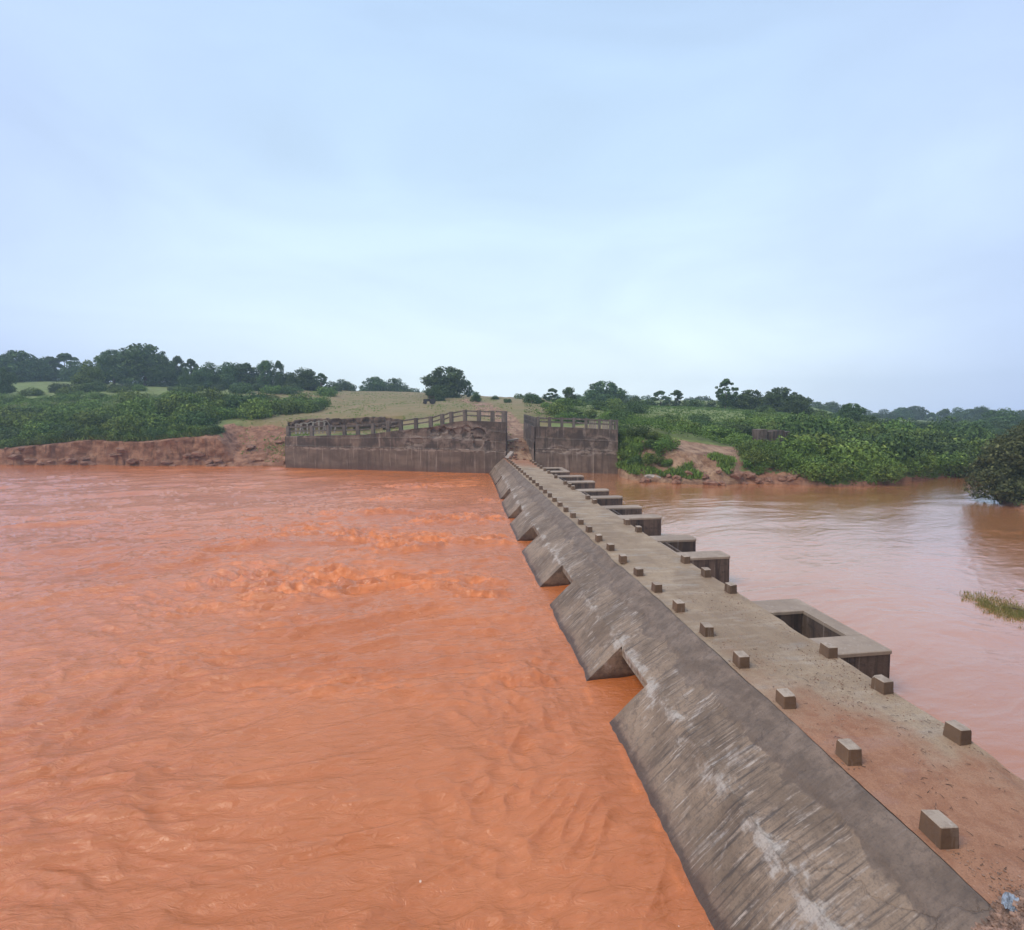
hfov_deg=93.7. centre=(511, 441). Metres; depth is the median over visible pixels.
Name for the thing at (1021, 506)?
bank terrain
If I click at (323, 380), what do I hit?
broadleaf tree
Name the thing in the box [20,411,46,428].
shrub
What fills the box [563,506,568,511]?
guard block
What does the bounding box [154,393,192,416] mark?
shrub
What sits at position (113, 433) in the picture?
shrub
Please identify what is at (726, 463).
bank grass
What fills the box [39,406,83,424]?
shrub
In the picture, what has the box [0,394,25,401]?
shrub
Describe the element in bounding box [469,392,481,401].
broadleaf tree
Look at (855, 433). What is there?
shrub
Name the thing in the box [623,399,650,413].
shrub
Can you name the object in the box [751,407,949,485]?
undergrowth
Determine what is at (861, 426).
shrub
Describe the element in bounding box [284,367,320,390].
broadleaf tree
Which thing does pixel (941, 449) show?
shrub
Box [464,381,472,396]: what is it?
broadleaf tree
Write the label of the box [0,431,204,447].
lip grass
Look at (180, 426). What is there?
shrub
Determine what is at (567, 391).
broadleaf tree
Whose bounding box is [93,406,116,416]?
shrub
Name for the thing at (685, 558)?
guard block
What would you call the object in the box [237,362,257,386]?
broadleaf tree
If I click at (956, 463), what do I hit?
shrub
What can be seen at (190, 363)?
broadleaf tree
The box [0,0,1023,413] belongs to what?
sky
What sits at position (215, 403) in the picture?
shrub
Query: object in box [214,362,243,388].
broadleaf tree
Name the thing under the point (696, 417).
shrub
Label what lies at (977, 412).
broadleaf tree
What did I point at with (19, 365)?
broadleaf tree
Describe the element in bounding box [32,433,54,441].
shrub
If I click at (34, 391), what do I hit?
shrub
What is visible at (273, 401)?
shrub
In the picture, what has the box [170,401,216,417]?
shrub
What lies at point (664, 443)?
shrub
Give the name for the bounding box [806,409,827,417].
broadleaf tree
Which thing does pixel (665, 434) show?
shrub
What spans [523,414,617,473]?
retaining wall
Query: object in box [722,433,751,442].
shrub
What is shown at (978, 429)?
shrub
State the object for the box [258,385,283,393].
shrub
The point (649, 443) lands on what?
shrub
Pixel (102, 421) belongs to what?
shrub
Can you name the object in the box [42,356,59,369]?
broadleaf tree
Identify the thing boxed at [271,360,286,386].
broadleaf tree
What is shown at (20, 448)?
boulder
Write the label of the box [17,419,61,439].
shrub
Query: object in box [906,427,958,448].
shrub
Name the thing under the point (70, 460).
boulder
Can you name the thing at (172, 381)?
broadleaf tree
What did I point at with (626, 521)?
guard block
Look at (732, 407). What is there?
broadleaf tree
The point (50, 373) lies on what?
broadleaf tree
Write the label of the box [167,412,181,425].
shrub
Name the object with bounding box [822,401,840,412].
broadleaf tree
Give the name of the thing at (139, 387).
shrub
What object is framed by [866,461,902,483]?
shrub
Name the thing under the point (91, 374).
broadleaf tree
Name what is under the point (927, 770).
twig litter
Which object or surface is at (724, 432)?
shrub
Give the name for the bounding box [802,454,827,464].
shrub
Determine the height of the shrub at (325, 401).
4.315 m
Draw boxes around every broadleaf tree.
[0,350,51,381]
[0,367,17,394]
[28,358,58,380]
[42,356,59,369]
[47,353,79,376]
[56,361,88,381]
[70,359,105,385]
[93,349,129,384]
[94,363,112,383]
[107,343,166,385]
[140,354,177,385]
[154,365,181,386]
[172,355,186,376]
[177,367,196,388]
[181,359,198,375]
[191,365,214,388]
[200,362,218,384]
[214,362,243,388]
[230,362,254,382]
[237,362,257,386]
[242,367,264,384]
[256,360,275,386]
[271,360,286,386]
[281,372,291,384]
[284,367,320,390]
[312,373,327,389]
[326,381,340,391]
[332,379,356,390]
[359,377,387,390]
[380,378,411,391]
[420,366,469,397]
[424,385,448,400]
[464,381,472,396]
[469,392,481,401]
[514,393,523,398]
[543,388,560,401]
[562,387,576,403]
[577,389,607,402]
[584,380,628,404]
[613,393,625,404]
[624,396,643,404]
[640,395,651,399]
[642,398,657,405]
[648,390,669,405]
[669,390,683,405]
[679,400,702,405]
[687,398,703,406]
[696,395,711,400]
[703,399,716,406]
[715,378,738,408]
[724,401,744,408]
[731,389,769,409]
[754,404,772,412]
[760,387,796,410]
[778,394,812,415]
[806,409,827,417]
[808,401,831,410]
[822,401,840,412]
[837,403,867,421]
[859,415,880,427]
[863,409,880,418]
[878,408,897,418]
[891,407,914,418]
[903,421,926,427]
[906,418,925,422]
[908,406,929,419]
[919,421,936,428]
[923,412,937,420]
[934,408,949,421]
[937,416,963,427]
[946,407,969,419]
[963,409,973,418]
[965,405,995,420]
[974,407,1023,426]
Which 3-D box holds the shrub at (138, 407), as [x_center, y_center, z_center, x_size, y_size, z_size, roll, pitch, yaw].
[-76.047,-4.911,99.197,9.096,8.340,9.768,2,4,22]
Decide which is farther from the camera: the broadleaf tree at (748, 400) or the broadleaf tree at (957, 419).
the broadleaf tree at (957, 419)
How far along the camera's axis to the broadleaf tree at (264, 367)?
173.57 m
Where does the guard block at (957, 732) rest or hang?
on the causeway
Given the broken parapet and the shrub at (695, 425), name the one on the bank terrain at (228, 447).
the shrub at (695, 425)
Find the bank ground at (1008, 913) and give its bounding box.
[897,818,1023,929]
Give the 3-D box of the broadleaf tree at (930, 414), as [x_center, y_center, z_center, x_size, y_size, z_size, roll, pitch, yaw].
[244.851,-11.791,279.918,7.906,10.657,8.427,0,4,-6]
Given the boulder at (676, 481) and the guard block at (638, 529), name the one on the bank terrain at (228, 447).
the boulder at (676, 481)
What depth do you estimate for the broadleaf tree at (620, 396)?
173.31 m
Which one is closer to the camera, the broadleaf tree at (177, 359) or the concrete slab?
the concrete slab
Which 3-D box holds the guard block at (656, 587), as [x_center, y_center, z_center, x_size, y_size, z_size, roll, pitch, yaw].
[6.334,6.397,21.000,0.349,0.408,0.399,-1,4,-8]
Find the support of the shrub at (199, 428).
on the bank terrain at (228, 447)
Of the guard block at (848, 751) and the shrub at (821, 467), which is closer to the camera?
the guard block at (848, 751)
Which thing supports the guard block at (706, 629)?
on the causeway
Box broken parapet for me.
[295,420,335,434]
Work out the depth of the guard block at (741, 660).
14.78 m
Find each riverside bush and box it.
[959,425,1023,505]
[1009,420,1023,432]
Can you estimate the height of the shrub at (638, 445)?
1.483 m
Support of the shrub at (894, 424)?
on the bank terrain at (228, 447)
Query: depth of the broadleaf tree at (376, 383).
220.59 m
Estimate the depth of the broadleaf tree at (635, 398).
158.02 m
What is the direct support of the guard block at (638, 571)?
on the causeway
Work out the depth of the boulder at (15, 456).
87.77 m
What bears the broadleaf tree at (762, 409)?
on the bank terrain at (228, 447)
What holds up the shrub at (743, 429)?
on the bank terrain at (228, 447)
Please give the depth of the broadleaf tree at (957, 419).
188.87 m
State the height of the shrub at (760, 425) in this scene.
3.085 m
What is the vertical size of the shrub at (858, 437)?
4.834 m
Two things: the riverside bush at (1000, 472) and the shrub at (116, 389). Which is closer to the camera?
the riverside bush at (1000, 472)
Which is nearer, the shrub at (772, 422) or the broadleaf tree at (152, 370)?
the shrub at (772, 422)
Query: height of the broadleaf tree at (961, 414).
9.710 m
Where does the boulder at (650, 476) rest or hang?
on the bank terrain at (228, 447)
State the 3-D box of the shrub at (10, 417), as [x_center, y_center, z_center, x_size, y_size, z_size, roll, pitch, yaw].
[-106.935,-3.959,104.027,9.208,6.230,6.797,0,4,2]
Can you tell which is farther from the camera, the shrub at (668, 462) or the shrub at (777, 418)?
the shrub at (777, 418)
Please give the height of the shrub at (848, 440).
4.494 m
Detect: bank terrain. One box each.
[0,380,978,486]
[997,498,1023,509]
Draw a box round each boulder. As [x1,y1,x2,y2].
[7,453,22,459]
[16,446,24,450]
[24,458,37,462]
[65,458,77,462]
[79,460,93,464]
[80,456,90,460]
[116,448,126,451]
[125,458,138,463]
[160,460,173,464]
[182,453,190,457]
[191,451,205,456]
[246,444,255,449]
[639,477,650,482]
[644,474,660,478]
[671,475,681,479]
[672,480,680,483]
[703,480,718,485]
[718,481,726,485]
[730,471,743,478]
[746,472,755,478]
[764,476,772,481]
[777,477,785,481]
[783,474,796,479]
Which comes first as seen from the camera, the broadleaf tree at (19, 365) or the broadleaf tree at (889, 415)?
the broadleaf tree at (19, 365)
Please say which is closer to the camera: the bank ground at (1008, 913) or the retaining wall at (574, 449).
the bank ground at (1008, 913)
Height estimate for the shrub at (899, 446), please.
7.374 m
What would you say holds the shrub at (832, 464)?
on the bank terrain at (228, 447)
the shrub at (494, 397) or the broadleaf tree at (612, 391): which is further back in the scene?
the broadleaf tree at (612, 391)
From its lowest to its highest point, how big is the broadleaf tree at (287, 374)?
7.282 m
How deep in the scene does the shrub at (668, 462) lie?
63.26 m
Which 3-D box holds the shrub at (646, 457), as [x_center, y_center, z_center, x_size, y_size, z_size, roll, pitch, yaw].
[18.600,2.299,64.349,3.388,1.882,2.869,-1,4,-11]
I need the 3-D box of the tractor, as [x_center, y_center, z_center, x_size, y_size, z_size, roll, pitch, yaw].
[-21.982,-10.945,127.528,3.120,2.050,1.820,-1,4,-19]
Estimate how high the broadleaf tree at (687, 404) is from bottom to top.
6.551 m
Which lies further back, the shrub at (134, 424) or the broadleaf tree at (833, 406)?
the broadleaf tree at (833, 406)
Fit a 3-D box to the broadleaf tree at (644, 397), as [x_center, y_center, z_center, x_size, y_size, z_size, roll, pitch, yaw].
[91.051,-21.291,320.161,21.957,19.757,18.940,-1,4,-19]
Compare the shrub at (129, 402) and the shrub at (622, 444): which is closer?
the shrub at (622, 444)
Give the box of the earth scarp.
[288,416,400,426]
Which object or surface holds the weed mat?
on the river water
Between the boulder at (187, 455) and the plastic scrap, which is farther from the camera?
the boulder at (187, 455)
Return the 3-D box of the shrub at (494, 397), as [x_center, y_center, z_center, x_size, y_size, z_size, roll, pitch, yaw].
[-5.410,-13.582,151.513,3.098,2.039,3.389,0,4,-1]
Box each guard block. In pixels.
[557,501,562,506]
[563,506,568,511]
[570,512,575,517]
[578,518,583,524]
[586,525,592,532]
[595,534,602,541]
[606,543,614,550]
[618,554,626,563]
[623,519,629,524]
[633,566,643,575]
[635,526,641,532]
[651,582,661,592]
[672,600,684,612]
[680,554,689,563]
[699,622,713,636]
[701,567,711,577]
[724,582,736,593]
[732,651,749,668]
[775,688,795,708]
[819,642,837,658]
[835,738,861,765]
[871,674,893,694]
[919,810,958,849]
[943,720,971,745]
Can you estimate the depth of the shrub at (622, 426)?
72.13 m
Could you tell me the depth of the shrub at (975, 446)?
75.00 m
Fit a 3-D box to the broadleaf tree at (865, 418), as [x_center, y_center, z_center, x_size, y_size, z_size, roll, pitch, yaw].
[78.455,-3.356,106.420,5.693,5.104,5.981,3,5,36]
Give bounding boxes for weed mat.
[957,588,1023,627]
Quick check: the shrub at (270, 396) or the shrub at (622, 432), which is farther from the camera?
the shrub at (270, 396)
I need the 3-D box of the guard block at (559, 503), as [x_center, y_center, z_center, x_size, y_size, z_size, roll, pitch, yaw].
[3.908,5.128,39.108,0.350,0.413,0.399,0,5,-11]
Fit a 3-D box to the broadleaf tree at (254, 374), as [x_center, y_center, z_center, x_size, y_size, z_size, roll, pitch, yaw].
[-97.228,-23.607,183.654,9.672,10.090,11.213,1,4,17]
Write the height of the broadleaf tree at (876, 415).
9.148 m
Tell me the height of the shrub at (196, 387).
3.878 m
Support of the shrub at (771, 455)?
on the bank terrain at (228, 447)
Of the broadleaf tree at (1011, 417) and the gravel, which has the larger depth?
the broadleaf tree at (1011, 417)
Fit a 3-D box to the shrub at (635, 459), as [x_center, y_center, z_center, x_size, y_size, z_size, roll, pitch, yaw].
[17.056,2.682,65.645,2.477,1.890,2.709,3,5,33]
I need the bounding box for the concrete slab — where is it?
[505,451,513,458]
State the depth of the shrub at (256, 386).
157.65 m
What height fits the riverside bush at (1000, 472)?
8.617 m
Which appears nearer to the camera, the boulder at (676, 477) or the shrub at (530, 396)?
the boulder at (676, 477)
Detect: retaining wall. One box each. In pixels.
[285,410,506,472]
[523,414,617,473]
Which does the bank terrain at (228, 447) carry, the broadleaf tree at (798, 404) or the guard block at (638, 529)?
the broadleaf tree at (798, 404)
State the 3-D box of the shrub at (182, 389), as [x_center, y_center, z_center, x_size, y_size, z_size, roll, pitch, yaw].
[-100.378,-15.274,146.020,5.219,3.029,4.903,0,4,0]
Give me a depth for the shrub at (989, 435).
95.72 m
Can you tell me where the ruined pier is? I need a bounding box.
[752,429,789,444]
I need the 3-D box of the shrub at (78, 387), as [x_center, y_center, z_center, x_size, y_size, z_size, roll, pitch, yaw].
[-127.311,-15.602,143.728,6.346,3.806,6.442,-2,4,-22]
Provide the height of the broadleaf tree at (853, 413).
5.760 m
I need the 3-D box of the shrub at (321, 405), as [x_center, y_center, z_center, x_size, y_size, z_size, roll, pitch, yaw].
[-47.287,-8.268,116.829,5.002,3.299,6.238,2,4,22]
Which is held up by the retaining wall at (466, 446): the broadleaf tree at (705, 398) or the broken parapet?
the broken parapet
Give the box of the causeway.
[489,458,1023,929]
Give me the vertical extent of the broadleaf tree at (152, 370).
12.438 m
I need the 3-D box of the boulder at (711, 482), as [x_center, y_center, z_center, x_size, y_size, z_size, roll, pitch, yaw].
[24.760,5.254,59.883,1.843,0.994,1.290,2,4,27]
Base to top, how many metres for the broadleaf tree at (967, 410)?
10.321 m
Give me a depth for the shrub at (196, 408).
97.78 m
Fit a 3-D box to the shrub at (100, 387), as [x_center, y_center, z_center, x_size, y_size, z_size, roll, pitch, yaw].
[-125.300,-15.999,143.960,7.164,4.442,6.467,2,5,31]
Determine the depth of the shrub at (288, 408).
108.91 m
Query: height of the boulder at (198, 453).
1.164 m
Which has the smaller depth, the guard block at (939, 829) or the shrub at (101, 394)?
the guard block at (939, 829)
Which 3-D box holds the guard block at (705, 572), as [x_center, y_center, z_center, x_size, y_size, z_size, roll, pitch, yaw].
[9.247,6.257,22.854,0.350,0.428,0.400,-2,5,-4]
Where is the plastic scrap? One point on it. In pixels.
(1008, 898)
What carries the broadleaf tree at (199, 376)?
on the bank terrain at (228, 447)
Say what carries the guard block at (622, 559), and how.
on the causeway
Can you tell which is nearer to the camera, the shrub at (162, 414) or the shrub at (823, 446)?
the shrub at (823, 446)
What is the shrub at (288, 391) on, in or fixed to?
on the bank terrain at (228, 447)
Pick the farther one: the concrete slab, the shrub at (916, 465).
the concrete slab
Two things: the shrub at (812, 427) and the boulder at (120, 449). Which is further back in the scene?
the boulder at (120, 449)
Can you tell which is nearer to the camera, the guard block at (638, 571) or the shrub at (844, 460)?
the guard block at (638, 571)
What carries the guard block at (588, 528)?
on the causeway
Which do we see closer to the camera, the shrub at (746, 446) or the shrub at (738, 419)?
the shrub at (746, 446)
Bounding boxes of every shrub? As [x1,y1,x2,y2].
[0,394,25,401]
[0,409,30,429]
[0,438,17,448]
[4,405,46,414]
[12,411,54,428]
[16,387,45,395]
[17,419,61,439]
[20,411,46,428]
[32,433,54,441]
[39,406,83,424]
[48,382,72,392]
[54,386,81,395]
[55,408,89,424]
[60,430,82,438]
[66,408,99,423]
[72,383,95,392]
[74,412,115,429]
[82,381,108,391]
[87,413,124,427]
[90,392,107,398]
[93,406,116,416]
[100,417,130,433]
[105,429,128,441]
[106,385,128,392]
[111,388,149,405]
[112,398,160,423]
[116,396,152,413]
[117,410,170,435]
[121,432,142,441]
[124,408,168,421]
[130,384,147,390]
[140,426,168,440]
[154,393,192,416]
[161,390,209,404]
[165,421,185,430]
[166,431,177,437]
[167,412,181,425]
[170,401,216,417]
[172,386,190,392]
[173,409,220,426]
[176,383,203,391]
[177,403,218,424]
[186,425,207,432]
[196,386,226,403]
[199,398,226,409]
[200,424,226,435]
[210,383,226,390]
[210,406,237,419]
[223,390,266,410]
[227,382,252,393]
[234,397,277,420]
[250,383,262,390]
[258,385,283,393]
[262,394,279,399]
[266,397,291,406]
[269,400,297,414]
[280,392,312,402]
[281,385,304,394]
[293,398,322,412]
[308,395,331,406]
[308,402,327,410]
[312,386,337,396]
[491,395,498,399]
[522,392,541,403]
[544,401,566,416]
[552,410,577,421]
[556,397,575,407]
[564,408,584,415]
[569,414,588,423]
[573,400,586,405]
[583,409,596,418]
[590,400,613,410]
[600,413,608,419]
[602,398,624,406]
[609,409,637,423]
[614,423,629,435]
[618,428,632,437]
[618,451,630,459]
[619,441,628,449]
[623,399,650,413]
[626,425,651,438]
[627,454,643,464]
[629,442,647,451]
[641,452,665,465]
[642,440,656,448]
[645,431,660,439]
[651,415,675,423]
[651,435,681,453]
[657,432,670,439]
[658,458,672,466]
[667,420,700,433]
[686,412,712,421]
[691,418,713,426]
[704,426,739,437]
[720,416,744,424]
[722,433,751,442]
[727,422,756,436]
[732,440,762,449]
[734,440,764,456]
[739,449,767,464]
[746,422,770,428]
[747,416,776,427]
[758,447,781,467]
[765,420,784,426]
[766,414,788,424]
[772,435,827,459]
[775,411,836,440]
[778,452,803,470]
[781,426,810,446]
[784,430,845,461]
[786,460,838,481]
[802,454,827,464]
[816,449,853,462]
[821,461,859,481]
[824,437,899,474]
[825,416,857,436]
[833,437,872,453]
[834,454,872,474]
[835,421,863,432]
[835,428,874,438]
[838,433,879,445]
[842,422,888,437]
[854,428,930,475]
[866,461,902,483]
[873,417,920,434]
[876,457,907,477]
[888,427,928,441]
[895,456,922,475]
[898,433,937,452]
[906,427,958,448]
[912,448,939,473]
[913,437,976,472]
[920,425,953,442]
[928,416,989,442]
[933,450,972,477]
[939,436,995,458]
[947,434,992,447]
[958,425,995,439]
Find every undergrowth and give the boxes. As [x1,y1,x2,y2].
[0,388,753,469]
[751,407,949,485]
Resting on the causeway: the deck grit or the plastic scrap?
the deck grit
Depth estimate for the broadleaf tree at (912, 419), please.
189.24 m
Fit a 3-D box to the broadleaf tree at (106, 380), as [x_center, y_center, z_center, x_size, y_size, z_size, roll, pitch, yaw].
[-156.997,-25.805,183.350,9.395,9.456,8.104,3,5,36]
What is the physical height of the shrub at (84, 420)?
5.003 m
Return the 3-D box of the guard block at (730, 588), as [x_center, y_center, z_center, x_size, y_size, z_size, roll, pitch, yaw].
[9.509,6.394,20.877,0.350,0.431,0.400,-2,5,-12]
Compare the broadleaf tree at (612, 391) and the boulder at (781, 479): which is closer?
the boulder at (781, 479)
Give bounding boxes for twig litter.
[756,649,1023,891]
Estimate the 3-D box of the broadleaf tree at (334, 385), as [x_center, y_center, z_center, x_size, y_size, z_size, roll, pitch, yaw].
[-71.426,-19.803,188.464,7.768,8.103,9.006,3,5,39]
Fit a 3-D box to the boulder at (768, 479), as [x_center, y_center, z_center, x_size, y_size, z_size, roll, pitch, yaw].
[32.643,4.922,61.072,1.047,0.850,1.573,0,4,7]
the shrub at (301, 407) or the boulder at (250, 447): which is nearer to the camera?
the boulder at (250, 447)
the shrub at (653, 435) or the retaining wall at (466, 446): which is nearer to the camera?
the shrub at (653, 435)
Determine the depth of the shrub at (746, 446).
65.31 m
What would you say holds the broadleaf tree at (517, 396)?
on the bank terrain at (228, 447)
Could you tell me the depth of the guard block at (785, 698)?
12.79 m
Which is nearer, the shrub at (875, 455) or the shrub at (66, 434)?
the shrub at (875, 455)
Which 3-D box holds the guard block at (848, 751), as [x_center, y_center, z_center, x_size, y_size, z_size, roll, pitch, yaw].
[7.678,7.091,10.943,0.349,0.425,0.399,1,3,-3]
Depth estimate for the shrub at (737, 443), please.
69.45 m
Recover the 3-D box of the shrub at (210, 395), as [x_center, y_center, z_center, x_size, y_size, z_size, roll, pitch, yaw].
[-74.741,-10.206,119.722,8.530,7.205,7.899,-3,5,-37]
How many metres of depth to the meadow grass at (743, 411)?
121.17 m
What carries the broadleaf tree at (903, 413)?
on the bank terrain at (228, 447)
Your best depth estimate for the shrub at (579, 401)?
127.38 m
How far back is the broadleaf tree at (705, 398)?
315.88 m
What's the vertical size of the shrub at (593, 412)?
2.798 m
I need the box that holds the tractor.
[423,396,435,403]
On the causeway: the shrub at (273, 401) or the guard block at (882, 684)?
the guard block at (882, 684)
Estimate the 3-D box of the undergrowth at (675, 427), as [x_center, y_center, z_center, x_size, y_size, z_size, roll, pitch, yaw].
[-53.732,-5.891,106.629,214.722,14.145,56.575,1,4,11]
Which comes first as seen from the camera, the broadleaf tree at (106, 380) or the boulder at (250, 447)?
the boulder at (250, 447)
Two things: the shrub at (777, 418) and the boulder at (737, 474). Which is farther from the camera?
the shrub at (777, 418)
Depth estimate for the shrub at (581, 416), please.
93.97 m
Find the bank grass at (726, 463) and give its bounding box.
[614,423,736,478]
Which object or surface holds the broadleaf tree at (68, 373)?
on the bank terrain at (228, 447)
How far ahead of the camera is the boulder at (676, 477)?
60.80 m
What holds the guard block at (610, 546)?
on the causeway
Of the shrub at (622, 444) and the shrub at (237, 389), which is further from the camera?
the shrub at (237, 389)
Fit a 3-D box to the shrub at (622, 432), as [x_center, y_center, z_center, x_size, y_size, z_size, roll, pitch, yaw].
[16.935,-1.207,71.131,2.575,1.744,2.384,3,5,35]
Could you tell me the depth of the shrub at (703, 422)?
91.87 m
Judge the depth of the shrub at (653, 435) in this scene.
68.25 m
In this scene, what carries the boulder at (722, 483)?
on the bank terrain at (228, 447)
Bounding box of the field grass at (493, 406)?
[240,390,512,461]
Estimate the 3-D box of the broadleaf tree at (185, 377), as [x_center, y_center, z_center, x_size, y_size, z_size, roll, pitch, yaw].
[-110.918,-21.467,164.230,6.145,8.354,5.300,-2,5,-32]
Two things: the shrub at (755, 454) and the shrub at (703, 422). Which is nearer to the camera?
the shrub at (755, 454)
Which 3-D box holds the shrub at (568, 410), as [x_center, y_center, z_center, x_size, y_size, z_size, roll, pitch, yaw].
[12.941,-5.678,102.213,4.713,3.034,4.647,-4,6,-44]
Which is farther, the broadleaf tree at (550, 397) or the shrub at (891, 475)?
the broadleaf tree at (550, 397)
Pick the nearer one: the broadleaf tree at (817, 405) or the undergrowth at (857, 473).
the undergrowth at (857, 473)
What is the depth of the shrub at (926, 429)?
84.40 m
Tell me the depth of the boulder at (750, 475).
60.94 m
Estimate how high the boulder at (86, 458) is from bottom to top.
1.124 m
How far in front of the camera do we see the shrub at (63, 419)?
100.58 m
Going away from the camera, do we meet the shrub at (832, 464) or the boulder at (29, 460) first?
the shrub at (832, 464)
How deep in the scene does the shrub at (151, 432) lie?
88.66 m
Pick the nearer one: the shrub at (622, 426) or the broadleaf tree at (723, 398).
the shrub at (622, 426)
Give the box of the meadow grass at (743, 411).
[608,405,787,424]
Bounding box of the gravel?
[971,887,1023,929]
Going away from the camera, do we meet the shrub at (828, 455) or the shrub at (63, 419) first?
the shrub at (828, 455)
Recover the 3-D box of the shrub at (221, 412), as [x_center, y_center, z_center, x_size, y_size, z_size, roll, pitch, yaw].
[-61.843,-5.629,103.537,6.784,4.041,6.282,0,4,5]
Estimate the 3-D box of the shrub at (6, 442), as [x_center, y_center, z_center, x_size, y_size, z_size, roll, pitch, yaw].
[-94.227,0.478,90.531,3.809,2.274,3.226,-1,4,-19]
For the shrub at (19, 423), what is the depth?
101.47 m
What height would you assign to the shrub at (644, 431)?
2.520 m
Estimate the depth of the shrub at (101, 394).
130.13 m
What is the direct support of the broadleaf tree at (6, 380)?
on the bank terrain at (228, 447)
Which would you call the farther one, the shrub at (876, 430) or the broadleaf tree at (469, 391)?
the broadleaf tree at (469, 391)
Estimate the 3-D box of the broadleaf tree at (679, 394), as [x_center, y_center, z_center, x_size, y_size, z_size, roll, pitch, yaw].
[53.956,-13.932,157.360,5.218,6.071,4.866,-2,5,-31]
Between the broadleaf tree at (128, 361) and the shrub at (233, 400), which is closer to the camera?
the shrub at (233, 400)
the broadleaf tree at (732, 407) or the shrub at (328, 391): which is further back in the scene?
the shrub at (328, 391)
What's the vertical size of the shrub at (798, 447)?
5.310 m
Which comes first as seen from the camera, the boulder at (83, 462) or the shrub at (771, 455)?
the shrub at (771, 455)
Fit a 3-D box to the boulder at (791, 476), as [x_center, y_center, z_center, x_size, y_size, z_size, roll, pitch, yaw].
[35.099,4.563,60.567,1.038,0.800,1.484,-2,5,-29]
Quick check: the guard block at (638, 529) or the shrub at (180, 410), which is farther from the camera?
the shrub at (180, 410)
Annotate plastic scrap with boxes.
[1001,892,1019,911]
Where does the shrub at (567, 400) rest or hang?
on the bank terrain at (228, 447)
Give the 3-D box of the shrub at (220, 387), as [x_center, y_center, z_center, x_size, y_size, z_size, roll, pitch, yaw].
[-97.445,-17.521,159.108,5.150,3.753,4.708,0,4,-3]
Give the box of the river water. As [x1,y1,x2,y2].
[0,414,1023,929]
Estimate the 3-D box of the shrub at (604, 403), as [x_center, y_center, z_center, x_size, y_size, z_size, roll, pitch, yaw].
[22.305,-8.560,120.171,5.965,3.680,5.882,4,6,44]
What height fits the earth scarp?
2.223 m
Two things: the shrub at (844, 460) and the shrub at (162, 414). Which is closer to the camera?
the shrub at (844, 460)
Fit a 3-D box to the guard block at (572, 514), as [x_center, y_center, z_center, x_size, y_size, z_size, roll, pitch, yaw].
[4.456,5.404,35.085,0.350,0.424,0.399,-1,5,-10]
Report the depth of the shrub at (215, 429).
90.12 m
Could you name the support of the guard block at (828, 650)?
on the causeway
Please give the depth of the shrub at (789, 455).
61.63 m
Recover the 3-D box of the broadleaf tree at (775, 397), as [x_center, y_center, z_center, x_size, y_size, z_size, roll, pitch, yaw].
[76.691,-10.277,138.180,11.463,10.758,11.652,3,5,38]
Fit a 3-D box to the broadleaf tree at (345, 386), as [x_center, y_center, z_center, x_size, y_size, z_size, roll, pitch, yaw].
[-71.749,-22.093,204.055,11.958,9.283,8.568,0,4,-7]
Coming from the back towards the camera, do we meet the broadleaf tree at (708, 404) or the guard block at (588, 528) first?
the broadleaf tree at (708, 404)
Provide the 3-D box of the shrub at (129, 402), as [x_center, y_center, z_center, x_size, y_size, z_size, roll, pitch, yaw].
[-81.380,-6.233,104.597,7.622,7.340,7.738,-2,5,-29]
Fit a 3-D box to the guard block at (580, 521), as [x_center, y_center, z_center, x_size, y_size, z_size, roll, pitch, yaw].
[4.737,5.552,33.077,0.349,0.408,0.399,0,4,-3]
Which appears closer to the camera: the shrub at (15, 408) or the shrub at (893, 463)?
the shrub at (893, 463)
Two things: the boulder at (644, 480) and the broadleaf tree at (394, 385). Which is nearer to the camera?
the boulder at (644, 480)
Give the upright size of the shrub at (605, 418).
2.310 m
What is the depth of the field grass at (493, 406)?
107.29 m
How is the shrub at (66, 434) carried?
on the bank terrain at (228, 447)
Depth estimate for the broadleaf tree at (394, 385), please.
220.98 m
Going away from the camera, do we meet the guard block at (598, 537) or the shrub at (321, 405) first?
the guard block at (598, 537)
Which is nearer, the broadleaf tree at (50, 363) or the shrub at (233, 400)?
the shrub at (233, 400)
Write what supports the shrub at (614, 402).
on the bank terrain at (228, 447)
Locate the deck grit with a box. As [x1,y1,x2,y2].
[589,532,1022,895]
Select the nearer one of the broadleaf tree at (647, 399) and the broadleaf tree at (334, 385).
the broadleaf tree at (647, 399)
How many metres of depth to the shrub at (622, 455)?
67.10 m
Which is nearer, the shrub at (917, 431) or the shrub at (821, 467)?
the shrub at (821, 467)
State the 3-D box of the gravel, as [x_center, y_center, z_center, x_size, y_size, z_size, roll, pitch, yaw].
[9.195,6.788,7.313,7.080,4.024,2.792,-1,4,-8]
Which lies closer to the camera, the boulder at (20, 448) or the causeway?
the causeway
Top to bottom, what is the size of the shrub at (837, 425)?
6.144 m
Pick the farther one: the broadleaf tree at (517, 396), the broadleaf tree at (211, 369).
the broadleaf tree at (517, 396)
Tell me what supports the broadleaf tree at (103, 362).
on the bank terrain at (228, 447)
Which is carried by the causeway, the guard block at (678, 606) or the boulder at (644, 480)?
the guard block at (678, 606)
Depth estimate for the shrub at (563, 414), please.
97.30 m
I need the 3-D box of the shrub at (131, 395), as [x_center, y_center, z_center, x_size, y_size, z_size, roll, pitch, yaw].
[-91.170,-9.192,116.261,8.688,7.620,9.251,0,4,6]

